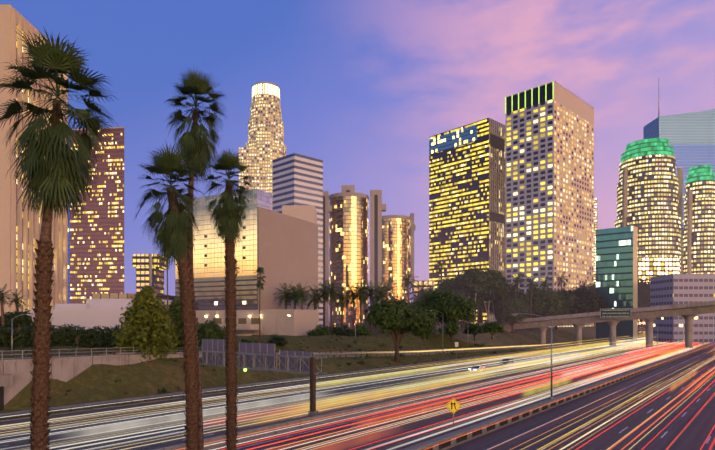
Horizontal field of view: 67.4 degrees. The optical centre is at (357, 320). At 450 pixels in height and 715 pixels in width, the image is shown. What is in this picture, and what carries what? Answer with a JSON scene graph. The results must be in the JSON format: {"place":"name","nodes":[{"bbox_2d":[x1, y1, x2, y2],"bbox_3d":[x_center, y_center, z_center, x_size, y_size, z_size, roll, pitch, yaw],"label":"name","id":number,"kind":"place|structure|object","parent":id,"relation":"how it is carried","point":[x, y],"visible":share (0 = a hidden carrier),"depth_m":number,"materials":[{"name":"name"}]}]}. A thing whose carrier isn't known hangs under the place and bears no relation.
{"place":"outdoors","nodes":[
{"label":"outdoors","id":0,"kind":"place"},
{"bbox_2d":[28,293,175,332],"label":"low building","id":1,"kind":"structure","parent":0,"point":[101,309],"depth_m":173.77,"materials":[{"name":"concrete"}]},
{"bbox_2d":[134,140,202,449],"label":"palm","id":2,"kind":"object","parent":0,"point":[167,237],"depth_m":29.21,"materials":[{"name":"green plant"}]},
{"bbox_2d":[202,149,258,449],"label":"palm","id":3,"kind":"object","parent":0,"point":[231,440],"depth_m":32.27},
{"bbox_2d":[0,324,645,419],"bbox_3d":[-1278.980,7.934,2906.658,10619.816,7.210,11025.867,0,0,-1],"label":"terrain","id":4,"kind":"structure","parent":0,"point":[94,383],"depth_m":97.50,"materials":[{"name":"green plant"}]},
{"bbox_2d":[0,4,67,315],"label":"building","id":5,"kind":"structure","parent":4,"relation":"on","point":[19,234],"depth_m":244.05,"materials":[{"name":"concrete"}]},
{"bbox_2d":[68,127,123,303],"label":"skyscraper","id":6,"kind":"structure","parent":4,"relation":"on","point":[110,173],"depth_m":449.37,"materials":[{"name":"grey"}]},
{"bbox_2d":[0,347,201,410],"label":"retaining wall","id":7,"kind":"structure","parent":4,"relation":"on","point":[16,378],"depth_m":71.01,"materials":[{"name":"concrete"}]},
{"bbox_2d":[132,254,168,293],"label":"office building","id":8,"kind":"structure","parent":4,"relation":"on","point":[147,265],"depth_m":298.34,"materials":[{"name":"concrete"}]},
{"bbox_2d":[175,189,318,335],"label":"building","id":9,"kind":"structure","parent":4,"relation":"on","point":[279,248],"depth_m":205.65,"materials":[{"name":"beige concrete"}]},
{"bbox_2d":[239,82,285,209],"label":"skyscraper","id":10,"kind":"structure","parent":4,"relation":"on","point":[269,98],"depth_m":668.65,"materials":[{"name":"concrete"}]},
{"bbox_2d":[0,345,574,417],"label":"guard rail","id":11,"kind":"object","parent":4,"relation":"on","point":[128,399],"visible":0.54,"depth_m":87.50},
{"bbox_2d":[0,270,590,333],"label":"palms","id":12,"kind":"object","parent":4,"relation":"on","point":[329,287],"depth_m":201.39,"materials":[{"name":"green plant"}]},
{"bbox_2d":[273,153,322,326],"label":"striped building","id":13,"kind":"structure","parent":4,"relation":"on","point":[308,183],"depth_m":389.45,"materials":[{"name":"grey concrete"}]},
{"bbox_2d":[282,205,316,223],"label":"building","id":14,"kind":"structure","parent":4,"relation":"on","point":[306,212],"depth_m":261.33,"materials":[{"name":"concrete"}]},
{"bbox_2d":[167,235,442,342],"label":"palm trees","id":15,"kind":"object","parent":4,"relation":"on","point":[259,283],"depth_m":134.24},
{"bbox_2d":[3,342,606,363],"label":"guardrail","id":16,"kind":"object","parent":4,"relation":"on","point":[419,353],"depth_m":160.40,"materials":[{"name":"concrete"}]},
{"bbox_2d":[0,266,649,395],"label":"trees","id":17,"kind":"object","parent":4,"relation":"on","point":[163,327],"depth_m":139.46,"materials":[{"name":"green plant"}]},
{"bbox_2d":[114,343,575,356],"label":"ramp guard rail","id":18,"kind":"structure","parent":4,"relation":"on","point":[340,354],"depth_m":140.94,"materials":[{"name":"metal"}]},
{"bbox_2d":[11,310,703,398],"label":"street lights","id":19,"kind":"object","parent":4,"relation":"on","point":[551,396],"visible":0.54,"depth_m":78.99,"materials":[{"name":"metal"}]},
{"bbox_2d":[0,338,714,449],"bbox_3d":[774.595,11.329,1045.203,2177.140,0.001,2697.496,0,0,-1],"label":"freeway","id":20,"kind":"structure","parent":4,"relation":"on","point":[691,425],"depth_m":64.04,"materials":[{"name":"grey asphalt"}]},
{"bbox_2d":[0,26,119,449],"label":"palm","id":21,"kind":"object","parent":20,"relation":"on","point":[62,169],"depth_m":25.09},
{"bbox_2d":[165,68,227,449],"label":"tall palm","id":22,"kind":"object","parent":20,"relation":"on","point":[196,144],"depth_m":35.13,"materials":[{"name":"green plant"}]},
{"bbox_2d":[185,339,326,416],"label":"sign gantry","id":23,"kind":"object","parent":20,"relation":"on","point":[261,357],"visible":0.73,"depth_m":68.53,"materials":[{"name":"metal"}]},
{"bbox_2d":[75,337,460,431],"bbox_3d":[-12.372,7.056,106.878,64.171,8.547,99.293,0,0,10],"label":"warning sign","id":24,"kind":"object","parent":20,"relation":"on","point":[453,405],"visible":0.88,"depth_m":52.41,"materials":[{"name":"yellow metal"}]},
{"bbox_2d":[0,334,714,449],"bbox_3d":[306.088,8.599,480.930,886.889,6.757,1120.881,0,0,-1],"label":"light trails","id":25,"kind":"object","parent":20,"relation":"on","point":[661,356],"visible":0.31,"depth_m":90.75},
{"bbox_2d":[0,338,714,449],"bbox_3d":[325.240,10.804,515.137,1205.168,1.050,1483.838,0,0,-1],"label":"concrete barrier","id":26,"kind":"object","parent":20,"relation":"on","point":[445,441],"visible":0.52,"depth_m":64.55,"materials":[{"name":"grey concrete"}]},
{"bbox_2d":[469,365,484,371],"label":"white car","id":27,"kind":"object","parent":20,"relation":"on","point":[476,367],"visible":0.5,"depth_m":116.84,"materials":[{"name":"white paint"}]},
{"bbox_2d":[499,359,513,365],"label":"dark car","id":28,"kind":"object","parent":20,"relation":"on","point":[507,361],"visible":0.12,"depth_m":132.81,"materials":[{"name":"grey paint"}]},
{"bbox_2d":[323,185,415,326],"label":"hotel towers","id":29,"kind":"structure","parent":4,"relation":"on","point":[343,208],"depth_m":426.45,"materials":[{"name":"gold glass"}]},
{"bbox_2d":[237,342,562,355],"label":"road","id":30,"kind":"structure","parent":4,"relation":"on","point":[422,350],"depth_m":166.19,"materials":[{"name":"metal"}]},
{"bbox_2d":[409,197,683,333],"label":"buildings","id":31,"kind":"structure","parent":4,"relation":"on","point":[668,269],"depth_m":422.09,"materials":[{"name":"grey"}]},
{"bbox_2d":[477,301,714,349],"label":"overpass bridge","id":32,"kind":"structure","parent":4,"relation":"on","point":[649,316],"depth_m":216.55,"materials":[{"name":"concrete"}]},
{"bbox_2d":[596,226,637,341],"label":"teal building","id":33,"kind":"structure","parent":4,"relation":"on","point":[617,268],"depth_m":291.15,"materials":[{"name":"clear glass"}]},
{"bbox_2d":[615,138,682,273],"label":"skyscraper","id":34,"kind":"structure","parent":4,"relation":"on","point":[655,179],"depth_m":479.94,"materials":[{"name":"beige concrete"}]},
{"bbox_2d":[643,87,714,227],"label":"skyscraper","id":35,"kind":"structure","parent":4,"relation":"on","point":[707,122],"depth_m":745.11,"materials":[{"name":"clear glass"}]},
{"bbox_2d":[650,274,714,343],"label":"office building","id":36,"kind":"structure","parent":4,"relation":"on","point":[671,289],"depth_m":256.38,"materials":[{"name":"grey"}]},
{"bbox_2d":[683,165,714,273],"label":"skyscraper","id":37,"kind":"structure","parent":4,"relation":"on","point":[696,175],"depth_m":477.01,"materials":[{"name":"beige concrete"}]},
{"bbox_2d":[0,0,714,312],"label":"sky","id":38,"kind":"structure","parent":0,"point":[629,35],"materials":[{"name":"blue"}]},
{"bbox_2d":[68,25,714,349],"bbox_3d":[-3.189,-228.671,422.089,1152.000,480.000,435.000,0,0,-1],"label":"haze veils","id":39,"kind":"object","parent":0,"point":[423,203],"visible":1,"depth_m":301.34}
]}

